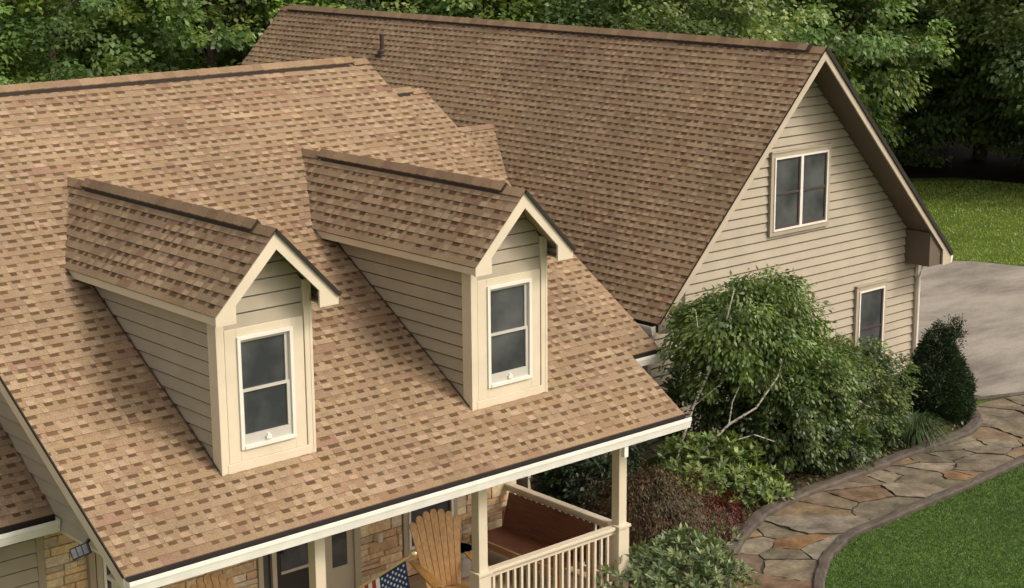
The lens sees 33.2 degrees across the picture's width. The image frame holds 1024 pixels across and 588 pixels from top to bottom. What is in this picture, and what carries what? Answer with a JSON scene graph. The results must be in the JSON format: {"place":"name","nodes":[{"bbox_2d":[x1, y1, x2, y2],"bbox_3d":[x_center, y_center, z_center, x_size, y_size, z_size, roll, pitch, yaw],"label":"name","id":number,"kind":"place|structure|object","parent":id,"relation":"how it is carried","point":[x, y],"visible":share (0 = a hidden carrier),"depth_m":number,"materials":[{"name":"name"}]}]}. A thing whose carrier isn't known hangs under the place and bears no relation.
{"place":"outdoors","nodes":[
{"label":"outdoors","id":0,"kind":"place"},
{"bbox_2d":[450,542,471,578],"bbox_3d":[-0.745,3.759,24.073,0.460,0.420,0.460,-12,17,-40],"label":"planter","id":1,"kind":"object","parent":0,"point":[466,563],"visible":0.28,"depth_m":23.94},
{"bbox_2d":[120,0,1023,183],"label":"forest floor","id":2,"kind":"structure","parent":0,"point":[993,167],"depth_m":61.21,"materials":[{"name":"green plant"}]},
{"bbox_2d":[0,0,77,84],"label":"tree","id":3,"kind":"object","parent":2,"relation":"on","point":[8,12],"visible":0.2,"depth_m":43.26,"materials":[{"name":"green plant"}]},
{"bbox_2d":[0,0,161,69],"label":"tree","id":4,"kind":"object","parent":2,"relation":"on","point":[67,33],"visible":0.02,"depth_m":50.53,"materials":[{"name":"green plant"}]},
{"bbox_2d":[0,0,229,84],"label":"tree","id":5,"kind":"object","parent":2,"relation":"on","point":[48,61],"visible":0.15,"depth_m":43.50,"materials":[{"name":"green plant"}]},
{"bbox_2d":[26,0,298,70],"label":"tree","id":6,"kind":"object","parent":2,"relation":"on","point":[142,51],"visible":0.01,"depth_m":51.90,"materials":[{"name":"green plant"}]},
{"bbox_2d":[56,0,346,77],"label":"tree","id":7,"kind":"object","parent":2,"relation":"on","point":[217,44],"visible":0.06,"depth_m":46.52,"materials":[{"name":"green plant"}]},
{"bbox_2d":[208,0,469,66],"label":"tree","id":8,"kind":"object","parent":2,"relation":"on","point":[241,8],"visible":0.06,"depth_m":48.19,"materials":[{"name":"green plant"}]},
{"bbox_2d":[283,0,568,23],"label":"tree","id":9,"kind":"object","parent":2,"relation":"on","point":[533,9],"visible":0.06,"depth_m":47.92,"materials":[{"name":"green plant"}]},
{"bbox_2d":[332,0,553,22],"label":"tree","id":10,"kind":"object","parent":2,"relation":"on","point":[445,2],"depth_m":55.87,"materials":[{"name":"green plant"}]},
{"bbox_2d":[424,0,690,33],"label":"tree","id":11,"kind":"object","parent":2,"relation":"on","point":[577,7],"visible":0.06,"depth_m":46.81,"materials":[{"name":"green plant"}]},
{"bbox_2d":[540,0,857,59],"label":"tree","id":12,"kind":"object","parent":2,"relation":"on","point":[707,19],"visible":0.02,"depth_m":54.55,"materials":[{"name":"green plant"}]},
{"bbox_2d":[633,0,867,57],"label":"tree","id":13,"kind":"object","parent":2,"relation":"on","point":[798,1],"visible":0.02,"depth_m":56.47,"materials":[{"name":"green plant"}]},
{"bbox_2d":[663,0,959,147],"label":"tree","id":14,"kind":"object","parent":2,"relation":"on","point":[885,47],"visible":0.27,"depth_m":52.55,"materials":[{"name":"green plant"}]},
{"bbox_2d":[809,0,995,168],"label":"tree","id":15,"kind":"object","parent":2,"relation":"on","point":[910,148],"visible":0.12,"depth_m":58.91,"materials":[{"name":"green plant"}]},
{"bbox_2d":[875,0,1023,162],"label":"tree","id":16,"kind":"object","parent":2,"relation":"on","point":[985,139],"visible":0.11,"depth_m":60.45,"materials":[{"name":"green plant"}]},
{"bbox_2d":[884,0,1023,164],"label":"tree","id":17,"kind":"object","parent":2,"relation":"on","point":[955,8],"visible":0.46,"depth_m":57.47,"materials":[{"name":"green plant"}]},
{"bbox_2d":[909,0,1023,127],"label":"tree","id":18,"kind":"object","parent":2,"relation":"on","point":[1020,125],"visible":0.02,"depth_m":58.73,"materials":[{"name":"green plant"}]},
{"bbox_2d":[952,0,1023,123],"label":"tree","id":19,"kind":"object","parent":2,"relation":"on","point":[1011,79],"visible":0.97,"depth_m":54.39,"materials":[{"name":"green plant"}]},
{"bbox_2d":[408,178,1023,587],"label":"lawn","id":20,"kind":"structure","parent":0,"point":[946,518],"depth_m":26.51,"materials":[{"name":"green plant"}]},
{"bbox_2d":[0,4,953,587],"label":"house","id":21,"kind":"structure","parent":20,"relation":"on","point":[308,296],"depth_m":22.87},
{"bbox_2d":[69,538,91,559],"bbox_3d":[-4.599,2.732,18.288,0.234,0.210,0.153,-4,14,-16],"label":"flood light","id":22,"kind":"object","parent":21,"relation":"attached to","point":[80,551],"visible":1,"depth_m":18.25,"materials":[{"name":"black metal"}]},
{"bbox_2d":[95,553,111,587],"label":"column","id":23,"kind":"structure","parent":21,"relation":"in","point":[102,570],"depth_m":20.78,"materials":[{"name":"paint"}]},
{"bbox_2d":[190,573,234,587],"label":"adirondack chair","id":24,"kind":"object","parent":21,"relation":"on","point":[213,581],"visible":1,"depth_m":20.99,"materials":[{"name":"brown wood"}]},
{"bbox_2d":[276,542,308,587],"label":"window","id":25,"kind":"structure","parent":21,"relation":"in","point":[292,563],"depth_m":22.71,"materials":[{"name":"glass"}]},
{"bbox_2d":[377,533,382,542],"bbox_3d":[-1.822,3.359,23.622,0.070,0.120,0.065,-12,17,-40],"label":"wall outlet","id":26,"kind":"object","parent":21,"relation":"attached to","point":[379,537],"depth_m":23.59,"materials":[{"name":"white paint"}]},
{"bbox_2d":[358,551,416,587],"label":"flag","id":27,"kind":"object","parent":21,"relation":"attached to","point":[395,576],"visible":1,"depth_m":19.57,"materials":[{"name":"multicoloured fabric"}]},
{"bbox_2d":[401,498,457,556],"bbox_3d":[-1.159,2.723,24.103,0.990,1.800,0.085,-12,17,-40],"label":"window","id":28,"kind":"structure","parent":21,"relation":"in","point":[408,545],"depth_m":24.01,"materials":[{"name":"paint"}]},
{"bbox_2d":[409,509,498,587],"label":"adirondack chair","id":29,"kind":"object","parent":21,"relation":"on","point":[433,562],"visible":0.79,"depth_m":23.05,"materials":[{"name":"brown wood"}]},
{"bbox_2d":[470,493,593,587],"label":"bench","id":30,"kind":"object","parent":21,"relation":"on","point":[528,526],"visible":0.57,"depth_m":24.27,"materials":[{"name":"brown wood"}]},
{"bbox_2d":[767,143,832,236],"bbox_3d":[5.282,-1.915,31.449,1.710,1.550,0.085,-12,17,-40],"label":"window","id":31,"kind":"structure","parent":21,"relation":"in","point":[799,178],"depth_m":31.41,"materials":[{"name":"glass"}]},
{"bbox_2d":[852,279,888,366],"bbox_3d":[7.002,0.630,33.577,0.980,1.740,0.085,-12,17,-40],"label":"window","id":32,"kind":"structure","parent":21,"relation":"in","point":[870,300],"depth_m":33.51,"materials":[{"name":"glass"}]},
{"bbox_2d":[539,0,808,42],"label":"tree","id":33,"kind":"object","parent":20,"relation":"on","point":[685,16],"visible":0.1,"depth_m":46.53,"materials":[{"name":"green plant"}]},
{"bbox_2d":[579,386,966,587],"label":"planting bed","id":34,"kind":"object","parent":20,"relation":"on","point":[641,516],"visible":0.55,"depth_m":28.05,"materials":[{"name":"brown soil"}]},
{"bbox_2d":[531,441,657,525],"bbox_3d":[1.229,2.844,27.137,2.191,1.598,2.097,-12,17,-40],"label":"leafy shrub","id":35,"kind":"object","parent":34,"relation":"on","point":[563,485],"visible":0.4,"depth_m":26.61,"materials":[{"name":"green plant"}]},
{"bbox_2d":[576,456,719,555],"bbox_3d":[1.996,3.181,25.836,2.135,1.417,2.036,3,14,14],"label":"weeping maple","id":36,"kind":"object","parent":34,"relation":"on","point":[673,492],"visible":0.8,"depth_m":25.42,"materials":[{"name":"brown plant"}]},
{"bbox_2d":[596,522,761,587],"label":"rhododendron","id":37,"kind":"object","parent":34,"relation":"on","point":[670,565],"visible":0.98,"depth_m":23.42,"materials":[{"name":"green plant"}]},
{"bbox_2d":[648,484,747,549],"bbox_3d":[2.968,3.363,26.337,1.333,0.830,1.833,7,15,29],"label":"weeping maple","id":38,"kind":"object","parent":34,"relation":"on","point":[736,509],"visible":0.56,"depth_m":26.16,"materials":[{"name":"red plant"}]},
{"bbox_2d":[658,346,745,469],"bbox_3d":[3.219,1.916,29.162,1.655,2.361,1.778,4,14,18],"label":"leafy shrub","id":39,"kind":"object","parent":34,"relation":"on","point":[702,423],"visible":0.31,"depth_m":28.80,"materials":[{"name":"green plant"}]},
{"bbox_2d":[646,429,766,514],"bbox_3d":[3.039,2.761,27.619,2.435,1.425,1.690,-12,17,-40],"label":"rhododendron","id":40,"kind":"object","parent":34,"relation":"on","point":[735,473],"visible":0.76,"depth_m":27.27,"materials":[{"name":"green plant"}]},
{"bbox_2d":[688,509,745,542],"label":"rhododendron","id":41,"kind":"object","parent":34,"relation":"on","point":[732,532],"visible":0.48,"depth_m":25.92,"materials":[{"name":"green plant"}]},
{"bbox_2d":[656,264,839,471],"bbox_3d":[3.830,1.317,28.304,3.616,3.938,2.792,-12,17,-40],"label":"birch tree","id":42,"kind":"object","parent":34,"relation":"on","point":[742,331],"visible":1,"depth_m":27.30,"materials":[{"name":"green plant"}]},
{"bbox_2d":[719,463,794,508],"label":"rhododendron","id":43,"kind":"object","parent":34,"relation":"on","point":[762,490],"visible":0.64,"depth_m":27.51,"materials":[{"name":"green plant"}]},
{"bbox_2d":[693,361,856,478],"bbox_3d":[4.561,2.047,29.060,2.732,2.156,2.297,-12,17,-40],"label":"leafy shrub","id":44,"kind":"object","parent":34,"relation":"on","point":[781,450],"visible":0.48,"depth_m":28.51,"materials":[{"name":"green plant"}]},
{"bbox_2d":[755,326,869,460],"bbox_3d":[4.983,1.773,29.190,2.206,2.591,2.327,2,13,10],"label":"leafy shrub","id":45,"kind":"object","parent":34,"relation":"on","point":[852,381],"visible":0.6,"depth_m":28.52,"materials":[{"name":"green plant"}]},
{"bbox_2d":[660,407,968,587],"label":"ground cover","id":46,"kind":"object","parent":34,"relation":"on","point":[828,475],"visible":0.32,"depth_m":28.82,"materials":[{"name":"brown plant"}]},
{"bbox_2d":[796,407,882,473],"bbox_3d":[5.582,2.416,29.280,1.902,1.312,1.414,-12,17,-40],"label":"leafy shrub","id":47,"kind":"object","parent":34,"relation":"on","point":[841,451],"visible":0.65,"depth_m":29.04,"materials":[{"name":"green plant"}]},
{"bbox_2d":[808,332,926,455],"bbox_3d":[5.949,1.686,30.456,2.918,2.221,2.521,-12,17,-40],"label":"leafy shrub","id":48,"kind":"object","parent":34,"relation":"on","point":[877,371],"visible":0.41,"depth_m":30.01,"materials":[{"name":"green plant"}]},
{"bbox_2d":[877,406,970,452],"bbox_3d":[7.174,2.370,30.530,1.866,0.624,1.851,-3,13,-12],"label":"grass clump","id":49,"kind":"object","parent":34,"relation":"on","point":[918,432],"visible":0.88,"depth_m":30.30,"materials":[{"name":"green plant"}]},
{"bbox_2d":[891,313,978,424],"bbox_3d":[7.981,1.333,32.070,1.750,2.100,1.769,-12,17,-40],"label":"dwarf spruce","id":50,"kind":"object","parent":34,"relation":"on","point":[940,385],"visible":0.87,"depth_m":31.71,"materials":[{"name":"green plant"}]},
{"bbox_2d":[727,395,1023,587],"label":"flagstone path","id":51,"kind":"structure","parent":20,"relation":"on","point":[823,520],"depth_m":27.87,"materials":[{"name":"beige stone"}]},
{"bbox_2d":[711,407,982,587],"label":"kerb","id":52,"kind":"structure","parent":51,"relation":"on","point":[758,517],"depth_m":28.52,"materials":[{"name":"concrete"}]},
{"bbox_2d":[813,455,1023,587],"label":"kerb","id":53,"kind":"structure","parent":20,"relation":"on","point":[834,548],"depth_m":27.03,"materials":[{"name":"concrete"}]},
{"bbox_2d":[974,391,1023,400],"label":"kerb","id":54,"kind":"structure","parent":20,"relation":"on","point":[989,397],"depth_m":33.37,"materials":[{"name":"concrete"}]},
{"bbox_2d":[825,463,1023,587],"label":"lawn grass","id":55,"kind":"structure","parent":0,"point":[1009,512],"depth_m":25.86,"materials":[{"name":"green plant"}]},
{"bbox_2d":[911,180,1023,264],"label":"lawn grass","id":56,"kind":"structure","parent":0,"point":[980,211],"depth_m":52.05,"materials":[{"name":"green plant"}]},
{"bbox_2d":[917,261,1023,395],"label":"driveway","id":57,"kind":"structure","parent":0,"point":[986,299],"depth_m":40.06,"materials":[{"name":"grey concrete"}]}
]}

